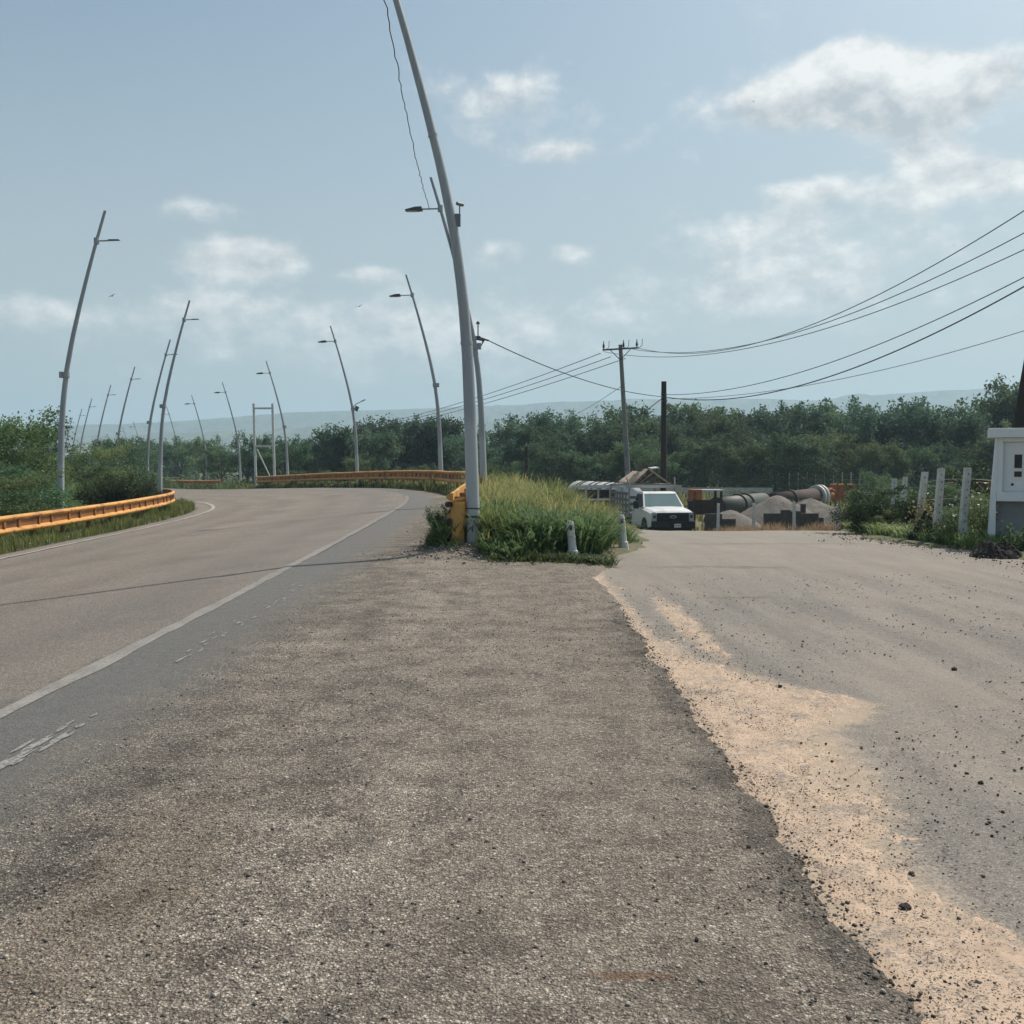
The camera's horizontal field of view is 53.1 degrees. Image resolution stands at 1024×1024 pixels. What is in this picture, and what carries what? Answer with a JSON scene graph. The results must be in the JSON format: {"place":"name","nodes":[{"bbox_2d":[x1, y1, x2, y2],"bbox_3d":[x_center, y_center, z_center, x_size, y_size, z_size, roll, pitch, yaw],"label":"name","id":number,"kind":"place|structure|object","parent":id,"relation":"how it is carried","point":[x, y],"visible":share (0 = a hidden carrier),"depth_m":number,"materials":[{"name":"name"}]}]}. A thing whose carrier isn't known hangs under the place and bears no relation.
{"place":"outdoors","nodes":[
{"label":"outdoors","id":0,"kind":"place"},
{"bbox_2d":[0,488,449,1007],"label":"road","id":1,"kind":"structure","parent":0,"point":[67,610],"depth_m":17.83,"materials":[{"name":"grey asphalt"}]},
{"bbox_2d":[0,496,408,718],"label":"road marking","id":2,"kind":"object","parent":1,"relation":"on","point":[104,662],"visible":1,"depth_m":8.85,"materials":[{"name":"white paint"}]},
{"bbox_2d":[0,544,924,1023],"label":"road shoulder","id":3,"kind":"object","parent":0,"point":[566,754],"visible":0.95,"depth_m":4.31,"materials":[{"name":"grey gravel"}]},
{"bbox_2d":[0,584,302,769],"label":"road marking","id":4,"kind":"object","parent":3,"relation":"on","point":[6,762],"visible":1,"depth_m":5.68,"materials":[{"name":"white paint"}]},
{"bbox_2d":[481,548,626,566],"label":"grass","id":5,"kind":"structure","parent":3,"relation":"on","point":[577,558],"depth_m":15.77,"materials":[{"name":"green plant"}]},
{"bbox_2d":[13,404,975,469],"bbox_3d":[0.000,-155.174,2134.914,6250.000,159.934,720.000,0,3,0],"label":"hills","id":6,"kind":"structure","parent":0,"point":[227,438],"depth_m":2136.47,"materials":[{"name":"green plant"}]},
{"bbox_2d":[0,0,1023,427],"label":"sky","id":7,"kind":"structure","parent":0,"point":[618,175],"materials":[{"name":"blue"}]},
{"bbox_2d":[7,472,1023,559],"bbox_3d":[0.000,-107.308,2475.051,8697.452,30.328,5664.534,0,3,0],"label":"ground","id":8,"kind":"structure","parent":0,"point":[635,546],"depth_m":21.29,"materials":[{"name":"soil"}]},
{"bbox_2d":[0,468,68,515],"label":"bush","id":9,"kind":"object","parent":8,"relation":"on","point":[8,483],"visible":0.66,"depth_m":30.70,"materials":[{"name":"green plant"}]},
{"bbox_2d":[0,405,71,497],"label":"bush","id":10,"kind":"object","parent":8,"relation":"on","point":[11,431],"visible":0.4,"depth_m":37.87,"materials":[{"name":"green plant"}]},
{"bbox_2d":[0,460,78,529],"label":"bush","id":11,"kind":"object","parent":8,"relation":"on","point":[47,496],"visible":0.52,"depth_m":32.79,"materials":[{"name":"green plant"}]},
{"bbox_2d":[0,442,84,504],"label":"bush","id":12,"kind":"object","parent":8,"relation":"on","point":[24,455],"visible":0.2,"depth_m":39.60,"materials":[{"name":"green plant"}]},
{"bbox_2d":[0,414,89,486],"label":"bush","id":13,"kind":"object","parent":8,"relation":"on","point":[79,470],"visible":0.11,"depth_m":44.80,"materials":[{"name":"green plant"}]},
{"bbox_2d":[0,489,174,537],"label":"guardrail","id":14,"kind":"object","parent":8,"relation":"on","point":[34,521],"visible":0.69,"depth_m":31.29,"materials":[{"name":"metal"}]},
{"bbox_2d":[55,210,119,526],"bbox_3d":[-14.052,-4.685,33.808,2.337,10.408,0.420,0,3,0],"label":"street lamp","id":15,"kind":"object","parent":8,"relation":"on","point":[65,375],"visible":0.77,"depth_m":33.74,"materials":[{"name":"metal"}]},
{"bbox_2d":[48,441,135,487],"bbox_3d":[-24.032,-2.131,58.645,4.722,4.088,5.843,2,3,31],"label":"bush","id":16,"kind":"object","parent":8,"relation":"on","point":[100,454],"visible":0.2,"depth_m":58.41,"materials":[{"name":"green plant"}]},
{"bbox_2d":[41,464,144,505],"bbox_3d":[-17.263,-0.831,42.413,3.890,2.391,3.854,1,3,21],"label":"bush","id":17,"kind":"object","parent":8,"relation":"on","point":[107,492],"visible":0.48,"depth_m":41.85,"materials":[{"name":"green plant"}]},
{"bbox_2d":[0,496,194,553],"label":"grass","id":18,"kind":"structure","parent":8,"relation":"on","point":[27,539],"depth_m":32.12,"materials":[{"name":"green plant"}]},
{"bbox_2d":[66,434,165,486],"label":"bush","id":19,"kind":"object","parent":8,"relation":"on","point":[130,464],"visible":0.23,"depth_m":66.46,"materials":[{"name":"green plant"}]},
{"bbox_2d":[90,474,160,503],"bbox_3d":[-16.414,-0.730,43.404,2.916,1.887,2.889,-1,3,-15],"label":"bush","id":20,"kind":"object","parent":8,"relation":"on","point":[145,488],"visible":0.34,"depth_m":43.10,"materials":[{"name":"green plant"}]},
{"bbox_2d":[158,300,198,492],"bbox_3d":[-16.840,-5.474,51.491,2.306,10.269,0.414,0,3,0],"label":"street lamp","id":21,"kind":"object","parent":8,"relation":"on","point":[160,453],"visible":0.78,"depth_m":51.44,"materials":[{"name":"metal"}]},
{"bbox_2d":[155,436,202,479],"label":"tree","id":22,"kind":"object","parent":8,"relation":"on","point":[169,458],"visible":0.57,"depth_m":142.62,"materials":[{"name":"green plant"}]},
{"bbox_2d":[171,434,229,481],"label":"tree","id":23,"kind":"object","parent":8,"relation":"on","point":[186,452],"visible":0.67,"depth_m":129.84,"materials":[{"name":"green plant"}]},
{"bbox_2d":[203,450,237,482],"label":"tree","id":24,"kind":"object","parent":8,"relation":"on","point":[211,459],"visible":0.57,"depth_m":121.06,"materials":[{"name":"green plant"}]},
{"bbox_2d":[220,429,279,484],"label":"tree","id":25,"kind":"object","parent":8,"relation":"on","point":[230,460],"visible":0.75,"depth_m":106.15,"materials":[{"name":"green plant"}]},
{"bbox_2d":[252,404,275,486],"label":"sign gantry","id":26,"kind":"object","parent":8,"relation":"on","point":[255,445],"visible":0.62,"depth_m":79.78,"materials":[{"name":"metal"}]},
{"bbox_2d":[241,434,314,482],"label":"tree","id":27,"kind":"object","parent":8,"relation":"on","point":[298,452],"visible":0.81,"depth_m":106.53,"materials":[{"name":"green plant"}]},
{"bbox_2d":[306,444,354,481],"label":"tree","id":28,"kind":"object","parent":8,"relation":"on","point":[329,465],"visible":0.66,"depth_m":112.95,"materials":[{"name":"green plant"}]},
{"bbox_2d":[318,326,364,481],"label":"street lamp","id":29,"kind":"object","parent":8,"relation":"on","point":[355,408],"visible":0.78,"depth_m":68.07,"materials":[{"name":"metal"}]},
{"bbox_2d":[232,478,461,494],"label":"grass","id":30,"kind":"structure","parent":8,"relation":"on","point":[397,485],"depth_m":60.59,"materials":[{"name":"green plant"}]},
{"bbox_2d":[310,420,386,481],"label":"tree","id":31,"kind":"object","parent":8,"relation":"on","point":[335,439],"visible":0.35,"depth_m":112.01,"materials":[{"name":"green plant"}]},
{"bbox_2d":[256,470,482,545],"bbox_3d":[-7.244,-1.160,49.465,6.882,1.791,65.742,-1,3,-17],"label":"guardrail","id":32,"kind":"object","parent":8,"relation":"on","point":[456,503],"visible":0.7,"depth_m":51.37,"materials":[{"name":"yellow metal"}]},
{"bbox_2d":[340,426,404,481],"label":"tree","id":33,"kind":"object","parent":8,"relation":"on","point":[380,444],"visible":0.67,"depth_m":105.44,"materials":[{"name":"green plant"}]},
{"bbox_2d":[351,413,432,480],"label":"tree","id":34,"kind":"object","parent":8,"relation":"on","point":[408,442],"visible":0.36,"depth_m":117.66,"materials":[{"name":"green plant"}]},
{"bbox_2d":[389,274,442,483],"bbox_3d":[-4.545,-6.259,49.249,2.658,10.222,0.412,0,3,0],"label":"street lamp","id":35,"kind":"object","parent":8,"relation":"on","point":[439,432],"visible":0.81,"depth_m":49.19,"materials":[{"name":"metal"}]},
{"bbox_2d":[390,411,458,480],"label":"tree","id":36,"kind":"object","parent":8,"relation":"on","point":[418,435],"visible":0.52,"depth_m":119.17,"materials":[{"name":"green plant"}]},
{"bbox_2d":[403,415,463,480],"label":"tree","id":37,"kind":"object","parent":8,"relation":"on","point":[456,428],"visible":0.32,"depth_m":119.82,"materials":[{"name":"green plant"}]},
{"bbox_2d":[393,0,479,543],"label":"street lamp","id":38,"kind":"object","parent":8,"relation":"on","point":[470,422],"visible":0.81,"depth_m":16.98,"materials":[{"name":"metal"}]},
{"bbox_2d":[397,512,481,549],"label":"grass","id":39,"kind":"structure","parent":8,"relation":"on","point":[442,531],"depth_m":17.16,"materials":[{"name":"green plant"}]},
{"bbox_2d":[405,177,488,479],"bbox_3d":[-2.039,-5.444,32.669,2.686,10.328,0.416,0,3,0],"label":"street lamp","id":40,"kind":"object","parent":8,"relation":"on","point":[481,420],"visible":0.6,"depth_m":32.65,"materials":[{"name":"metal"}]},
{"bbox_2d":[437,430,503,475],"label":"tree","id":41,"kind":"object","parent":8,"relation":"on","point":[451,445],"visible":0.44,"depth_m":107.42,"materials":[{"name":"green plant"}]},
{"bbox_2d":[362,541,611,564],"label":"gravel","id":42,"kind":"structure","parent":8,"relation":"on","point":[469,544],"depth_m":16.47,"materials":[{"name":"grey gravel"}]},
{"bbox_2d":[477,419,525,476],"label":"tree","id":43,"kind":"object","parent":8,"relation":"on","point":[508,445],"visible":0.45,"depth_m":110.65,"materials":[{"name":"green plant"}]},
{"bbox_2d":[508,459,544,481],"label":"tree","id":44,"kind":"object","parent":8,"relation":"on","point":[518,466],"visible":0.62,"depth_m":98.07,"materials":[{"name":"green plant"}]},
{"bbox_2d":[412,467,648,556],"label":"grass","id":45,"kind":"structure","parent":8,"relation":"on","point":[501,487],"depth_m":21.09,"materials":[{"name":"green plant"}]},
{"bbox_2d":[81,411,986,483],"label":"woods","id":46,"kind":"object","parent":8,"relation":"on","point":[165,472],"visible":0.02,"depth_m":212.58,"materials":[{"name":"green plant"}]},
{"bbox_2d":[500,423,574,484],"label":"tree","id":47,"kind":"object","parent":8,"relation":"on","point":[529,436],"visible":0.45,"depth_m":111.12,"materials":[{"name":"green plant"}]},
{"bbox_2d":[518,436,596,487],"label":"tree","id":48,"kind":"object","parent":8,"relation":"on","point":[544,453],"visible":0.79,"depth_m":98.08,"materials":[{"name":"green plant"}]},
{"bbox_2d":[525,406,593,487],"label":"tree","id":49,"kind":"object","parent":8,"relation":"on","point":[571,422],"visible":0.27,"depth_m":118.82,"materials":[{"name":"green plant"}]},
{"bbox_2d":[553,449,605,486],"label":"tree","id":50,"kind":"object","parent":8,"relation":"on","point":[571,456],"visible":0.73,"depth_m":96.91,"materials":[{"name":"green plant"}]},
{"bbox_2d":[573,485,623,510],"bbox_3d":[4.660,-0.478,55.719,2.170,1.900,2.550,-1,3,-12],"label":"cargo cage","id":51,"kind":"object","parent":8,"relation":"on","point":[597,494],"visible":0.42,"depth_m":55.24,"materials":[{"name":"grey metal"}]},
{"bbox_2d":[569,423,646,482],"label":"tree","id":52,"kind":"object","parent":8,"relation":"on","point":[607,436],"visible":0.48,"depth_m":106.25,"materials":[{"name":"green plant"}]},
{"bbox_2d":[595,450,640,482],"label":"tree","id":53,"kind":"object","parent":8,"relation":"on","point":[614,468],"visible":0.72,"depth_m":98.80,"materials":[{"name":"green plant"}]},
{"bbox_2d":[582,400,660,477],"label":"tree","id":54,"kind":"object","parent":8,"relation":"on","point":[642,425],"visible":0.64,"depth_m":109.33,"materials":[{"name":"green plant"}]},
{"bbox_2d":[602,339,642,475],"bbox_3d":[6.415,-4.662,59.830,2.340,10.805,0.376,0,3,0],"label":"utility pole","id":55,"kind":"object","parent":8,"relation":"on","point":[625,428],"visible":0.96,"depth_m":59.66,"materials":[{"name":"grey concrete"}]},
{"bbox_2d":[604,399,686,483],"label":"tree","id":56,"kind":"object","parent":8,"relation":"on","point":[672,415],"visible":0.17,"depth_m":116.74,"materials":[{"name":"green plant"}]},
{"bbox_2d":[607,437,688,483],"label":"tree","id":57,"kind":"object","parent":8,"relation":"on","point":[618,447],"visible":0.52,"depth_m":97.59,"materials":[{"name":"green plant"}]},
{"bbox_2d":[614,417,686,482],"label":"tree","id":58,"kind":"object","parent":8,"relation":"on","point":[674,431],"visible":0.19,"depth_m":110.62,"materials":[{"name":"green plant"}]},
{"bbox_2d":[610,477,694,530],"bbox_3d":[6.430,-0.292,47.057,2.730,2.635,6.601,0,3,-9],"label":"pickup truck","id":59,"kind":"object","parent":8,"relation":"on","point":[664,511],"visible":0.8,"depth_m":45.36,"materials":[{"name":"white paint"}]},
{"bbox_2d":[660,381,666,490],"bbox_3d":[7.384,-2.615,49.902,0.330,7.462,0.380,0,3,0],"label":"utility pole","id":60,"kind":"object","parent":8,"relation":"on","point":[663,471],"visible":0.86,"depth_m":49.77,"materials":[{"name":"brown wood"}]},
{"bbox_2d":[667,286,1023,399],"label":"overhead cable","id":61,"kind":"object","parent":60,"relation":"attached to","point":[874,359],"visible":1,"depth_m":33.01,"materials":[{"name":"black rubber"}]},
{"bbox_2d":[562,488,772,496],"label":"boundary wall","id":62,"kind":"structure","parent":8,"relation":"on","point":[727,490],"depth_m":95.92,"materials":[{"name":"grey concrete"}]},
{"bbox_2d":[424,476,949,530],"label":"grass","id":63,"kind":"structure","parent":8,"relation":"on","point":[682,498],"depth_m":68.80,"materials":[{"name":"plant"}]},
{"bbox_2d":[651,411,732,487],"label":"tree","id":64,"kind":"object","parent":8,"relation":"on","point":[690,433],"visible":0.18,"depth_m":114.58,"materials":[{"name":"green plant"}]},
{"bbox_2d":[672,432,735,487],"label":"tree","id":65,"kind":"object","parent":8,"relation":"on","point":[708,448],"visible":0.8,"depth_m":99.45,"materials":[{"name":"green plant"}]},
{"bbox_2d":[660,398,747,487],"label":"tree","id":66,"kind":"object","parent":8,"relation":"on","point":[688,411],"visible":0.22,"depth_m":118.15,"materials":[{"name":"green plant"}]},
{"bbox_2d":[686,489,724,523],"bbox_3d":[9.844,-0.155,52.132,1.695,2.001,1.300,0,3,-8],"label":"hopper","id":67,"kind":"object","parent":8,"relation":"on","point":[701,506],"visible":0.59,"depth_m":51.65,"materials":[{"name":"metal"}]},
{"bbox_2d":[672,405,760,487],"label":"tree","id":68,"kind":"object","parent":8,"relation":"on","point":[723,425],"visible":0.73,"depth_m":105.09,"materials":[{"name":"green plant"}]},
{"bbox_2d":[710,493,768,513],"bbox_3d":[13.746,-0.339,61.560,1.346,1.561,10.186,2,3,28],"label":"rotary drum","id":69,"kind":"object","parent":8,"relation":"on","point":[741,503],"visible":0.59,"depth_m":59.87,"materials":[{"name":"grey metal"}]},
{"bbox_2d":[716,441,771,487],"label":"tree","id":70,"kind":"object","parent":8,"relation":"on","point":[736,461],"visible":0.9,"depth_m":97.70,"materials":[{"name":"green plant"}]},
{"bbox_2d":[741,495,811,525],"bbox_3d":[13.503,0.022,52.036,5.511,1.734,4.746,0,3,0],"label":"gravel heap","id":71,"kind":"object","parent":8,"relation":"on","point":[775,504],"visible":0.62,"depth_m":51.20,"materials":[{"name":"gravel"}]},
{"bbox_2d":[743,431,811,492],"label":"tree","id":72,"kind":"object","parent":8,"relation":"on","point":[782,462],"visible":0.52,"depth_m":98.51,"materials":[{"name":"green plant"}]},
{"bbox_2d":[744,400,839,491],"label":"tree","id":73,"kind":"object","parent":8,"relation":"on","point":[804,419],"visible":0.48,"depth_m":108.04,"materials":[{"name":"green plant"}]},
{"bbox_2d":[763,510,823,530],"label":"block wall","id":74,"kind":"structure","parent":8,"relation":"on","point":[802,519],"depth_m":44.99,"materials":[{"name":"grey concrete"}]},
{"bbox_2d":[768,485,829,503],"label":"rotary drum","id":75,"kind":"object","parent":8,"relation":"on","point":[818,492],"visible":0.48,"depth_m":74.14,"materials":[{"name":"metal"}]},
{"bbox_2d":[772,435,841,489],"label":"tree","id":76,"kind":"object","parent":8,"relation":"on","point":[802,451],"visible":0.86,"depth_m":96.83,"materials":[{"name":"green plant"}]},
{"bbox_2d":[785,395,868,487],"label":"tree","id":77,"kind":"object","parent":8,"relation":"on","point":[829,408],"visible":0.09,"depth_m":119.35,"materials":[{"name":"green plant"}]},
{"bbox_2d":[804,428,863,486],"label":"tree","id":78,"kind":"object","parent":8,"relation":"on","point":[841,443],"visible":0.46,"depth_m":100.44,"materials":[{"name":"green plant"}]},
{"bbox_2d":[813,402,896,491],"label":"tree","id":79,"kind":"object","parent":8,"relation":"on","point":[836,425],"visible":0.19,"depth_m":110.23,"materials":[{"name":"green plant"}]},
{"bbox_2d":[840,437,902,492],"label":"tree","id":80,"kind":"object","parent":8,"relation":"on","point":[875,453],"visible":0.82,"depth_m":97.45,"materials":[{"name":"green plant"}]},
{"bbox_2d":[843,467,914,505],"bbox_3d":[18.880,-0.668,52.055,3.895,3.307,4.467,-1,3,-13],"label":"bush","id":81,"kind":"object","parent":8,"relation":"on","point":[874,480],"visible":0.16,"depth_m":52.14,"materials":[{"name":"green plant"}]},
{"bbox_2d":[838,395,943,492],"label":"tree","id":82,"kind":"object","parent":8,"relation":"on","point":[906,420],"visible":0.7,"depth_m":105.04,"materials":[{"name":"green plant"}]},
{"bbox_2d":[837,481,956,531],"bbox_3d":[9.580,-0.041,25.538,2.731,1.473,2.756,-1,3,-25],"label":"bush","id":83,"kind":"object","parent":8,"relation":"on","point":[865,507],"visible":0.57,"depth_m":25.18,"materials":[{"name":"green plant"}]},
{"bbox_2d":[882,445,937,492],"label":"tree","id":84,"kind":"object","parent":8,"relation":"on","point":[900,465],"visible":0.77,"depth_m":99.64,"materials":[{"name":"green plant"}]},
{"bbox_2d":[836,520,1023,548],"bbox_3d":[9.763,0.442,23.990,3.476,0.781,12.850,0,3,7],"label":"grass","id":85,"kind":"structure","parent":8,"relation":"on","point":[887,527],"depth_m":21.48,"materials":[{"name":"green plant"}]},
{"bbox_2d":[912,509,957,543],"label":"weed","id":86,"kind":"object","parent":8,"relation":"on","point":[940,529],"visible":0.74,"depth_m":19.96,"materials":[{"name":"green plant"}]},
{"bbox_2d":[883,479,989,524],"bbox_3d":[16.788,0.072,40.069,4.909,2.779,5.630,3,4,44],"label":"bush","id":87,"kind":"object","parent":8,"relation":"on","point":[953,491],"visible":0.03,"depth_m":39.12,"materials":[{"name":"green plant"}]},
{"bbox_2d":[932,468,944,533],"bbox_3d":[8.453,-0.062,20.320,0.207,1.602,0.135,0,3,0],"label":"fence post","id":88,"kind":"object","parent":8,"relation":"on","point":[938,503],"visible":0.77,"depth_m":20.26,"materials":[{"name":"concrete"}]},
{"bbox_2d":[897,410,980,488],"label":"tree","id":89,"kind":"object","parent":8,"relation":"on","point":[923,437],"visible":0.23,"depth_m":108.04,"materials":[{"name":"green plant"}]},
{"bbox_2d":[906,440,977,492],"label":"tree","id":90,"kind":"object","parent":8,"relation":"on","point":[936,461],"visible":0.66,"depth_m":99.45,"materials":[{"name":"green plant"}]},
{"bbox_2d":[914,405,995,485],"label":"tree","id":91,"kind":"object","parent":8,"relation":"on","point":[967,430],"visible":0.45,"depth_m":104.37,"materials":[{"name":"green plant"}]},
{"bbox_2d":[930,455,992,512],"bbox_3d":[21.053,-0.478,43.852,6.934,3.875,6.870,1,3,20],"label":"bush","id":92,"kind":"object","parent":8,"relation":"on","point":[954,474],"visible":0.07,"depth_m":42.62,"materials":[{"name":"green plant"}]},
{"bbox_2d":[958,468,971,537],"bbox_3d":[8.659,-0.046,19.620,0.220,1.606,0.135,0,3,0],"label":"fence post","id":93,"kind":"object","parent":8,"relation":"on","point":[964,508],"visible":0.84,"depth_m":19.57,"materials":[{"name":"concrete"}]},
{"bbox_2d":[954,485,999,536],"bbox_3d":[9.039,0.023,19.673,1.024,1.307,0.944,1,3,27],"label":"weed","id":94,"kind":"object","parent":8,"relation":"on","point":[974,519],"visible":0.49,"depth_m":19.54,"materials":[{"name":"green plant"}]},
{"bbox_2d":[967,373,1019,475],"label":"tree","id":95,"kind":"object","parent":8,"relation":"on","point":[1005,394],"visible":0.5,"depth_m":111.55,"materials":[{"name":"green plant"}]},
{"bbox_2d":[969,539,1022,558],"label":"soil heap","id":96,"kind":"object","parent":8,"relation":"on","point":[992,549],"visible":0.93,"depth_m":16.84,"materials":[{"name":"grey soil"}]},
{"bbox_2d":[987,428,1023,540],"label":"meter housing","id":97,"kind":"object","parent":8,"relation":"on","point":[1007,490],"visible":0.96,"depth_m":18.99,"materials":[{"name":"white concrete"}]},
{"bbox_2d":[1012,362,1023,427],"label":"utility pole","id":98,"kind":"object","parent":8,"relation":"on","point":[1018,419],"visible":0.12,"depth_m":22.33,"materials":[{"name":"black wood"}]},
{"bbox_2d":[14,387,1018,436],"bbox_3d":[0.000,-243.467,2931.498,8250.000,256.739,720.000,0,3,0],"label":"hills","id":99,"kind":"structure","parent":0,"point":[263,423],"depth_m":2944.22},
{"bbox_2d":[702,518,842,530],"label":"grass","id":100,"kind":"structure","parent":0,"point":[778,527],"depth_m":42.78,"materials":[{"name":"brown plant"}]},
{"bbox_2d":[593,574,1023,1023],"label":"sand","id":101,"kind":"structure","parent":0,"point":[1005,959],"depth_m":4.20,"materials":[{"name":"beige sand"}]},
{"bbox_2d":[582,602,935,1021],"bbox_3d":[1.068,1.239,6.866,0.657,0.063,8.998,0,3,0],"label":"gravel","id":102,"kind":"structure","parent":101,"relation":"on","point":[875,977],"depth_m":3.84,"materials":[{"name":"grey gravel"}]},
{"bbox_2d":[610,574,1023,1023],"bbox_3d":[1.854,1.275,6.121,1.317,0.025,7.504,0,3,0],"label":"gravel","id":103,"kind":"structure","parent":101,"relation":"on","point":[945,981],"depth_m":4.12,"materials":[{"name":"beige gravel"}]},
{"bbox_2d":[597,529,1023,1023],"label":"side road","id":104,"kind":"structure","parent":0,"point":[920,683],"depth_m":8.28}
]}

